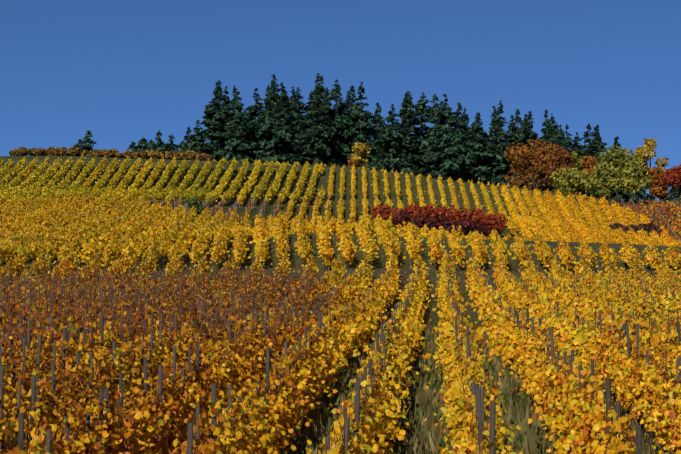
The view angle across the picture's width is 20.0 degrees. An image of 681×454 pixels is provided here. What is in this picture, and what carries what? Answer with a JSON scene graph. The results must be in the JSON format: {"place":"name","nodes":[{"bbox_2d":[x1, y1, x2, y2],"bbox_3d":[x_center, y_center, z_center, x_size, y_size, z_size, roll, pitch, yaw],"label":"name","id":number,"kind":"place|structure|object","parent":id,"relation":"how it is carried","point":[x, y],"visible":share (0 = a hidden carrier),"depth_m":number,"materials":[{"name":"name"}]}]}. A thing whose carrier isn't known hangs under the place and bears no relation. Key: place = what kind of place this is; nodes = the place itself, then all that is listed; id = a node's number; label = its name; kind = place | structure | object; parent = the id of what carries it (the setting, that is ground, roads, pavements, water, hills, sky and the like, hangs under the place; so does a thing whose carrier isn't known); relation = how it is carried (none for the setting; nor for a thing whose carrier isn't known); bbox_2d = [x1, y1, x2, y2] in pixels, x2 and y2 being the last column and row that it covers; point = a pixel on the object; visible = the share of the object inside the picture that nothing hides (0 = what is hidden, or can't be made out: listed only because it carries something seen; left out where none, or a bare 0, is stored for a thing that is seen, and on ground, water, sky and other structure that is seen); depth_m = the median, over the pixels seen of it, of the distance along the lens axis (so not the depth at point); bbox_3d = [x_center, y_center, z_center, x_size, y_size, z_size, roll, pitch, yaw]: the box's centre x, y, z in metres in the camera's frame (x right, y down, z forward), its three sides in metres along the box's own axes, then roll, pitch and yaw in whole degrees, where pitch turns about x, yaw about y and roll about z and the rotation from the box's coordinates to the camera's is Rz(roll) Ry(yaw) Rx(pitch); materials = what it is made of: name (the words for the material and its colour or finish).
{"place":"outdoors","nodes":[
{"label":"outdoors","id":0,"kind":"place"},
{"bbox_2d":[0,156,680,412],"bbox_3d":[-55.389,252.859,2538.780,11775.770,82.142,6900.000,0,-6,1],"label":"grassy hillside ground","id":1,"kind":"structure","parent":0,"point":[407,263],"depth_m":294.26,"materials":[{"name":"plant"}]},
{"bbox_2d":[9,146,30,155],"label":"hedge","id":2,"kind":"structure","parent":1,"relation":"on","point":[23,151],"depth_m":339.08,"materials":[{"name":"brown plant"}]},
{"bbox_2d":[29,148,44,155],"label":"hedge","id":3,"kind":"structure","parent":1,"relation":"on","point":[37,152],"depth_m":341.20,"materials":[{"name":"brown plant"}]},
{"bbox_2d":[51,146,71,155],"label":"hedge","id":4,"kind":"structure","parent":1,"relation":"on","point":[62,151],"depth_m":338.93,"materials":[{"name":"brown plant"}]},
{"bbox_2d":[68,146,79,155],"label":"hedge","id":5,"kind":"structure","parent":1,"relation":"on","point":[74,151],"depth_m":340.90,"materials":[{"name":"brown plant"}]},
{"bbox_2d":[78,130,96,156],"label":"conifer tree","id":6,"kind":"object","parent":1,"relation":"on","point":[87,139],"visible":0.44,"depth_m":343.68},
{"bbox_2d":[88,148,109,156],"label":"hedge","id":7,"kind":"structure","parent":1,"relation":"on","point":[98,153],"depth_m":338.80,"materials":[{"name":"brown plant"}]},
{"bbox_2d":[108,148,122,157],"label":"hedge","id":8,"kind":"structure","parent":1,"relation":"on","point":[114,153],"depth_m":341.21,"materials":[{"name":"brown plant"}]},
{"bbox_2d":[129,150,147,158],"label":"hedge","id":9,"kind":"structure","parent":1,"relation":"on","point":[142,154],"depth_m":338.92,"materials":[{"name":"brown plant"}]},
{"bbox_2d":[132,138,152,150],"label":"conifer tree","id":10,"kind":"object","parent":1,"relation":"on","point":[143,144],"visible":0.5,"depth_m":343.21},
{"bbox_2d":[146,149,159,158],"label":"hedge","id":11,"kind":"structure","parent":1,"relation":"on","point":[152,154],"depth_m":340.42,"materials":[{"name":"brown plant"}]},
{"bbox_2d":[3,167,308,205],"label":"vine trunks","id":12,"kind":"object","parent":1,"relation":"on","point":[165,182],"visible":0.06,"depth_m":312.10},
{"bbox_2d":[0,158,312,205],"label":"vineyard posts","id":13,"kind":"object","parent":1,"relation":"on","point":[151,185],"depth_m":309.49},
{"bbox_2d":[150,130,168,151],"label":"conifer tree","id":14,"kind":"object","parent":1,"relation":"on","point":[159,145],"visible":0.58,"depth_m":343.99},
{"bbox_2d":[0,155,324,202],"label":"vines","id":15,"kind":"object","parent":1,"relation":"on","point":[50,190],"visible":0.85,"depth_m":307.83,"materials":[{"name":"yellow plant"}]},
{"bbox_2d":[163,134,178,155],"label":"conifer tree","id":16,"kind":"object","parent":1,"relation":"on","point":[172,147],"visible":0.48,"depth_m":343.42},
{"bbox_2d":[165,149,187,159],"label":"hedge","id":17,"kind":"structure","parent":1,"relation":"on","point":[179,154],"depth_m":338.31,"materials":[{"name":"brown plant"}]},
{"bbox_2d":[177,140,190,150],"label":"conifer tree","id":18,"kind":"object","parent":1,"relation":"on","point":[182,146],"visible":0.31,"depth_m":343.88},
{"bbox_2d":[182,150,201,159],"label":"hedge","id":19,"kind":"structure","parent":1,"relation":"on","point":[193,155],"depth_m":340.39,"materials":[{"name":"brown plant"}]},
{"bbox_2d":[0,236,388,271],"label":"vine trunks","id":20,"kind":"object","parent":1,"relation":"on","point":[161,259],"visible":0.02,"depth_m":158.22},
{"bbox_2d":[187,199,205,220],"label":"green bush","id":21,"kind":"object","parent":1,"relation":"on","point":[200,208],"visible":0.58,"depth_m":247.99,"materials":[{"name":"green plant"}]},
{"bbox_2d":[0,194,393,270],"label":"vineyard posts","id":22,"kind":"object","parent":1,"relation":"on","point":[143,235],"visible":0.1,"depth_m":171.28,"materials":[{"name":"grey wood"}]},
{"bbox_2d":[187,120,211,153],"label":"conifer tree","id":23,"kind":"object","parent":1,"relation":"on","point":[196,143],"visible":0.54,"depth_m":430.42,"materials":[{"name":"plant"}]},
{"bbox_2d":[0,193,401,265],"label":"vines","id":24,"kind":"object","parent":1,"relation":"on","point":[41,228],"visible":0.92,"depth_m":172.11,"materials":[{"name":"yellow plant"}]},
{"bbox_2d":[201,81,229,148],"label":"conifer tree","id":25,"kind":"object","parent":1,"relation":"on","point":[214,142],"visible":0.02,"depth_m":471.96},
{"bbox_2d":[200,80,239,161],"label":"conifer tree","id":26,"kind":"object","parent":1,"relation":"on","point":[218,113],"visible":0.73,"depth_m":444.42,"materials":[{"name":"plant"}]},
{"bbox_2d":[221,86,231,124],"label":"conifer tree","id":27,"kind":"object","parent":1,"relation":"on","point":[228,102],"visible":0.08,"depth_m":495.61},
{"bbox_2d":[129,194,329,220],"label":"vine trunks","id":28,"kind":"object","parent":1,"relation":"on","point":[224,206],"visible":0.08,"depth_m":279.02,"materials":[{"name":"brown wood"}]},
{"bbox_2d":[139,196,389,219],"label":"vines","id":29,"kind":"object","parent":28,"relation":"attached to","point":[241,203],"visible":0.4,"depth_m":283.96,"materials":[{"name":"yellow plant"}]},
{"bbox_2d":[220,86,246,155],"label":"conifer tree","id":30,"kind":"object","parent":1,"relation":"on","point":[234,91],"depth_m":460.40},
{"bbox_2d":[221,91,253,163],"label":"conifer tree","id":31,"kind":"object","parent":1,"relation":"on","point":[236,143],"visible":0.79,"depth_m":424.50,"materials":[{"name":"plant"}]},
{"bbox_2d":[239,88,269,160],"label":"conifer tree","id":32,"kind":"object","parent":1,"relation":"on","point":[253,113],"visible":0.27,"depth_m":434.10,"materials":[{"name":"plant"}]},
{"bbox_2d":[140,195,389,220],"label":"trellis posts","id":33,"kind":"object","parent":1,"relation":"on","point":[230,207],"visible":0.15,"depth_m":277.71,"materials":[{"name":"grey wood"}]},
{"bbox_2d":[247,74,305,164],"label":"conifer tree","id":34,"kind":"object","parent":1,"relation":"on","point":[279,143],"visible":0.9,"depth_m":430.60,"materials":[{"name":"plant"}]},
{"bbox_2d":[271,81,295,160],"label":"conifer tree","id":35,"kind":"object","parent":1,"relation":"on","point":[286,103],"visible":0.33,"depth_m":463.72,"materials":[{"name":"plant"}]},
{"bbox_2d":[286,87,310,164],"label":"conifer tree","id":36,"kind":"object","parent":1,"relation":"on","point":[300,127],"visible":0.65,"depth_m":443.42,"materials":[{"name":"plant"}]},
{"bbox_2d":[288,91,321,164],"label":"conifer tree","id":37,"kind":"object","parent":1,"relation":"on","point":[308,115],"visible":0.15,"depth_m":463.91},
{"bbox_2d":[307,73,324,118],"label":"conifer tree","id":38,"kind":"object","parent":1,"relation":"on","point":[316,80],"visible":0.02,"depth_m":502.65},
{"bbox_2d":[293,75,343,166],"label":"conifer tree","id":39,"kind":"object","parent":1,"relation":"on","point":[317,149],"visible":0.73,"depth_m":435.89,"materials":[{"name":"plant"}]},
{"bbox_2d":[308,87,339,161],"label":"conifer tree","id":40,"kind":"object","parent":1,"relation":"on","point":[326,94],"visible":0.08,"depth_m":459.92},
{"bbox_2d":[0,256,670,376],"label":"vine trunks","id":41,"kind":"object","parent":1,"relation":"on","point":[280,353],"visible":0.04,"depth_m":97.88,"materials":[{"name":"wood"}]},
{"bbox_2d":[1,322,672,453],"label":"grass tufts","id":42,"kind":"object","parent":1,"relation":"on","point":[421,439],"visible":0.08,"depth_m":47.46,"materials":[{"name":"plant"}]},
{"bbox_2d":[322,79,354,166],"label":"conifer tree","id":43,"kind":"object","parent":1,"relation":"on","point":[342,133],"visible":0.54,"depth_m":445.07,"materials":[{"name":"plant"}]},
{"bbox_2d":[7,336,671,452],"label":"vine trunks","id":44,"kind":"object","parent":1,"relation":"on","point":[639,420],"visible":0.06,"depth_m":41.68,"materials":[{"name":"wood"}]},
{"bbox_2d":[0,313,680,453],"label":"vines","id":45,"kind":"object","parent":1,"relation":"on","point":[556,396],"visible":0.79,"depth_m":38.89,"materials":[{"name":"yellow plant"}]},
{"bbox_2d":[0,248,680,381],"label":"vineyard posts","id":46,"kind":"object","parent":1,"relation":"on","point":[456,307],"visible":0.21,"depth_m":92.08,"materials":[{"name":"wood"}]},
{"bbox_2d":[0,250,680,374],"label":"vines","id":47,"kind":"object","parent":46,"relation":"attached to","point":[358,331],"visible":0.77,"depth_m":93.95,"materials":[{"name":"yellow plant"}]},
{"bbox_2d":[0,308,680,453],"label":"vineyard posts","id":48,"kind":"object","parent":1,"relation":"on","point":[477,392],"visible":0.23,"depth_m":36.89,"materials":[{"name":"wood"}]},
{"bbox_2d":[346,85,357,150],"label":"conifer tree","id":49,"kind":"object","parent":1,"relation":"on","point":[353,95],"visible":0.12,"depth_m":467.44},
{"bbox_2d":[347,159,357,167],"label":"bush","id":50,"kind":"object","parent":1,"relation":"on","point":[351,162],"visible":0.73,"depth_m":402.50,"materials":[{"name":"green plant"}]},
{"bbox_2d":[350,142,370,169],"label":"yellow tree","id":51,"kind":"object","parent":1,"relation":"on","point":[360,149],"visible":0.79,"depth_m":407.45,"materials":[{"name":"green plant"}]},
{"bbox_2d":[343,82,382,170],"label":"conifer tree","id":52,"kind":"object","parent":1,"relation":"on","point":[362,131],"visible":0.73,"depth_m":445.25,"materials":[{"name":"plant"}]},
{"bbox_2d":[87,325,657,453],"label":"fallen leaves","id":53,"kind":"object","parent":1,"relation":"on","point":[378,328],"depth_m":78.02,"materials":[{"name":"yellow plant"}]},
{"bbox_2d":[369,103,388,156],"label":"conifer tree","id":54,"kind":"object","parent":1,"relation":"on","point":[377,130],"visible":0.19,"depth_m":454.39,"materials":[{"name":"plant"}]},
{"bbox_2d":[371,202,404,220],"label":"red bush","id":55,"kind":"object","parent":1,"relation":"on","point":[383,211],"visible":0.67,"depth_m":290.24,"materials":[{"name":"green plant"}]},
{"bbox_2d":[366,104,418,174],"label":"conifer tree","id":56,"kind":"object","parent":1,"relation":"on","point":[390,139],"visible":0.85,"depth_m":428.46,"materials":[{"name":"plant"}]},
{"bbox_2d":[390,210,412,230],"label":"red bush","id":57,"kind":"object","parent":1,"relation":"on","point":[398,218],"visible":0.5,"depth_m":286.94,"materials":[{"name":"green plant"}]},
{"bbox_2d":[392,100,417,149],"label":"conifer tree","id":58,"kind":"object","parent":1,"relation":"on","point":[403,120],"visible":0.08,"depth_m":454.14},
{"bbox_2d":[388,91,431,177],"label":"conifer tree","id":59,"kind":"object","parent":1,"relation":"on","point":[411,146],"visible":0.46,"depth_m":434.10,"materials":[{"name":"plant"}]},
{"bbox_2d":[401,202,424,218],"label":"red bush","id":60,"kind":"object","parent":1,"relation":"on","point":[414,209],"visible":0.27,"depth_m":290.94,"materials":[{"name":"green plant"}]},
{"bbox_2d":[410,214,434,231],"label":"red bush","id":61,"kind":"object","parent":1,"relation":"on","point":[424,220],"visible":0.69,"depth_m":286.93,"materials":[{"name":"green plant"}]},
{"bbox_2d":[411,91,437,170],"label":"conifer tree","id":62,"kind":"object","parent":1,"relation":"on","point":[422,110],"visible":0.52,"depth_m":439.69,"materials":[{"name":"plant"}]},
{"bbox_2d":[426,94,441,149],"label":"conifer tree","id":63,"kind":"object","parent":1,"relation":"on","point":[434,113],"visible":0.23,"depth_m":471.33,"materials":[{"name":"plant"}]},
{"bbox_2d":[419,203,449,218],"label":"red bush","id":64,"kind":"object","parent":1,"relation":"on","point":[433,212],"visible":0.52,"depth_m":291.38,"materials":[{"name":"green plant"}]},
{"bbox_2d":[433,215,455,232],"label":"red bush","id":65,"kind":"object","parent":1,"relation":"on","point":[439,222],"visible":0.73,"depth_m":288.62,"materials":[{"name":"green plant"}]},
{"bbox_2d":[416,94,476,180],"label":"conifer tree","id":66,"kind":"object","parent":1,"relation":"on","point":[445,155],"visible":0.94,"depth_m":426.95,"materials":[{"name":"plant"}]},
{"bbox_2d":[440,206,471,223],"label":"red bush","id":67,"kind":"object","parent":1,"relation":"on","point":[457,215],"visible":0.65,"depth_m":290.47,"materials":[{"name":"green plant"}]},
{"bbox_2d":[448,101,470,171],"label":"conifer tree","id":68,"kind":"object","parent":1,"relation":"on","point":[460,129],"visible":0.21,"depth_m":468.22,"materials":[{"name":"plant"}]},
{"bbox_2d":[459,107,471,140],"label":"conifer tree","id":69,"kind":"object","parent":1,"relation":"on","point":[467,121],"visible":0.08,"depth_m":502.92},
{"bbox_2d":[449,218,483,235],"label":"red bush","id":70,"kind":"object","parent":1,"relation":"on","point":[468,225],"visible":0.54,"depth_m":287.26,"materials":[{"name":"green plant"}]},
{"bbox_2d":[449,112,506,183],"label":"conifer tree","id":71,"kind":"object","parent":1,"relation":"on","point":[475,149],"visible":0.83,"depth_m":438.51,"materials":[{"name":"plant"}]},
{"bbox_2d":[466,206,489,231],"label":"red bush","id":72,"kind":"object","parent":1,"relation":"on","point":[477,216],"visible":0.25,"depth_m":290.98,"materials":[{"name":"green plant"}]},
{"bbox_2d":[277,163,680,246],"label":"vines","id":73,"kind":"object","parent":1,"relation":"on","point":[556,226],"visible":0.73,"depth_m":321.75,"materials":[{"name":"yellow plant"}]},
{"bbox_2d":[468,223,494,239],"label":"red bush","id":74,"kind":"object","parent":1,"relation":"on","point":[487,232],"visible":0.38,"depth_m":288.54,"materials":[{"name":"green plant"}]},
{"bbox_2d":[479,212,507,234],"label":"red bush","id":75,"kind":"object","parent":1,"relation":"on","point":[497,222],"visible":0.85,"depth_m":291.39,"materials":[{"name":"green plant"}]},
{"bbox_2d":[478,106,513,187],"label":"conifer tree","id":76,"kind":"object","parent":1,"relation":"on","point":[497,144],"visible":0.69,"depth_m":438.81,"materials":[{"name":"plant"}]},
{"bbox_2d":[486,100,512,169],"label":"conifer tree","id":77,"kind":"object","parent":1,"relation":"on","point":[500,124],"visible":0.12,"depth_m":460.22,"materials":[{"name":"plant"}]},
{"bbox_2d":[498,109,529,185],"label":"conifer tree","id":78,"kind":"object","parent":1,"relation":"on","point":[518,134],"visible":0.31,"depth_m":442.23,"materials":[{"name":"plant"}]},
{"bbox_2d":[516,111,542,189],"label":"conifer tree","id":79,"kind":"object","parent":1,"relation":"on","point":[533,135],"visible":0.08,"depth_m":446.04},
{"bbox_2d":[382,219,680,271],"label":"vines","id":80,"kind":"object","parent":1,"relation":"on","point":[541,248],"visible":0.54,"depth_m":151.81,"materials":[{"name":"yellow plant"}]},
{"bbox_2d":[503,138,562,189],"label":"orange tree","id":81,"kind":"object","parent":1,"relation":"on","point":[540,156],"visible":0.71,"depth_m":373.77,"materials":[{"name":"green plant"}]},
{"bbox_2d":[392,225,675,270],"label":"vineyard posts","id":82,"kind":"object","parent":1,"relation":"on","point":[520,241],"visible":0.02,"depth_m":152.78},
{"bbox_2d":[519,119,563,192],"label":"conifer tree","id":83,"kind":"object","parent":1,"relation":"on","point":[556,137],"visible":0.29,"depth_m":432.10,"materials":[{"name":"plant"}]},
{"bbox_2d":[537,109,549,146],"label":"conifer tree","id":84,"kind":"object","parent":1,"relation":"on","point":[545,123],"visible":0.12,"depth_m":500.23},
{"bbox_2d":[415,256,674,273],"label":"vine trunks","id":85,"kind":"object","parent":1,"relation":"on","point":[436,263],"visible":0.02,"depth_m":151.65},
{"bbox_2d":[544,148,580,193],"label":"orange tree","id":86,"kind":"object","parent":1,"relation":"on","point":[562,157],"visible":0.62,"depth_m":365.87,"materials":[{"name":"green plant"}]},
{"bbox_2d":[558,125,568,149],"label":"conifer tree","id":87,"kind":"object","parent":1,"relation":"on","point":[561,132],"visible":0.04,"depth_m":500.96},
{"bbox_2d":[560,124,573,149],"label":"conifer tree","id":88,"kind":"object","parent":1,"relation":"on","point":[568,140],"visible":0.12,"depth_m":468.89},
{"bbox_2d":[560,132,581,191],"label":"conifer tree","id":89,"kind":"object","parent":1,"relation":"on","point":[575,142],"visible":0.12,"depth_m":430.39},
{"bbox_2d":[549,167,597,194],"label":"bush","id":90,"kind":"object","parent":1,"relation":"on","point":[571,182],"visible":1,"depth_m":351.84,"materials":[{"name":"green plant"}]},
{"bbox_2d":[569,151,586,193],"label":"tree","id":91,"kind":"object","parent":1,"relation":"on","point":[576,159],"visible":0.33,"depth_m":380.89,"materials":[{"name":"green plant"}]},
{"bbox_2d":[574,123,600,198],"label":"conifer tree","id":92,"kind":"object","parent":1,"relation":"on","point":[587,150],"visible":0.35,"depth_m":426.02,"materials":[{"name":"plant"}]},
{"bbox_2d":[581,156,598,197],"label":"orange tree","id":93,"kind":"object","parent":1,"relation":"on","point":[589,163],"visible":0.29,"depth_m":362.87,"materials":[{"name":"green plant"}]},
{"bbox_2d":[592,127,608,195],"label":"conifer tree","id":94,"kind":"object","parent":1,"relation":"on","point":[597,154],"visible":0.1,"depth_m":458.32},
{"bbox_2d":[594,125,607,154],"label":"conifer tree","id":95,"kind":"object","parent":1,"relation":"on","point":[602,145],"visible":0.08,"depth_m":507.50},
{"bbox_2d":[585,161,622,198],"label":"tree","id":96,"kind":"object","parent":1,"relation":"on","point":[606,182],"visible":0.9,"depth_m":358.49,"materials":[{"name":"green plant"}]},
{"bbox_2d":[606,135,631,202],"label":"conifer tree","id":97,"kind":"object","parent":1,"relation":"on","point":[622,194],"visible":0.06,"depth_m":440.14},
{"bbox_2d":[609,222,628,233],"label":"maroon bush","id":98,"kind":"object","parent":1,"relation":"on","point":[616,225],"visible":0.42,"depth_m":317.09,"materials":[{"name":"red plant"}]},
{"bbox_2d":[598,146,645,201],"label":"yellow tree","id":99,"kind":"object","parent":1,"relation":"on","point":[616,155],"visible":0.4,"depth_m":368.05,"materials":[{"name":"green plant"}]},
{"bbox_2d":[627,187,643,204],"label":"conifer tree","id":100,"kind":"object","parent":1,"relation":"on","point":[634,196],"visible":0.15,"depth_m":430.43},
{"bbox_2d":[619,163,653,204],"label":"yellow tree","id":101,"kind":"object","parent":1,"relation":"on","point":[629,177],"visible":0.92,"depth_m":359.03,"materials":[{"name":"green plant"}]},
{"bbox_2d":[626,223,651,234],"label":"maroon bush","id":102,"kind":"object","parent":1,"relation":"on","point":[637,228],"visible":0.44,"depth_m":318.22,"materials":[{"name":"red plant"}]},
{"bbox_2d":[631,138,668,201],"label":"yellow tree","id":103,"kind":"object","parent":1,"relation":"on","point":[642,150],"visible":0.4,"depth_m":376.61,"materials":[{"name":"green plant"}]},
{"bbox_2d":[619,197,680,241],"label":"trellis posts","id":104,"kind":"object","parent":1,"relation":"on","point":[659,214],"visible":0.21,"depth_m":336.13,"materials":[{"name":"grey wood"}]},
{"bbox_2d":[616,199,680,241],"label":"vines","id":105,"kind":"object","parent":104,"relation":"attached to","point":[676,211],"visible":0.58,"depth_m":339.56,"materials":[{"name":"orange plant"}]},
{"bbox_2d":[645,223,662,236],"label":"maroon bush","id":106,"kind":"object","parent":1,"relation":"on","point":[656,228],"visible":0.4,"depth_m":319.33,"materials":[{"name":"red plant"}]},
{"bbox_2d":[646,166,669,200],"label":"orange tree","id":107,"kind":"object","parent":1,"relation":"on","point":[659,189],"visible":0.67,"depth_m":371.85,"materials":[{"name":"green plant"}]},
{"bbox_2d":[660,163,680,209],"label":"red tree","id":108,"kind":"object","parent":1,"relation":"on","point":[673,175],"visible":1,"depth_m":356.11,"materials":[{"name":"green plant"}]},
{"bbox_2d":[0,0,680,200],"label":"sky","id":109,"kind":"structure","parent":0,"point":[124,72],"materials":[{"name":"blue"}]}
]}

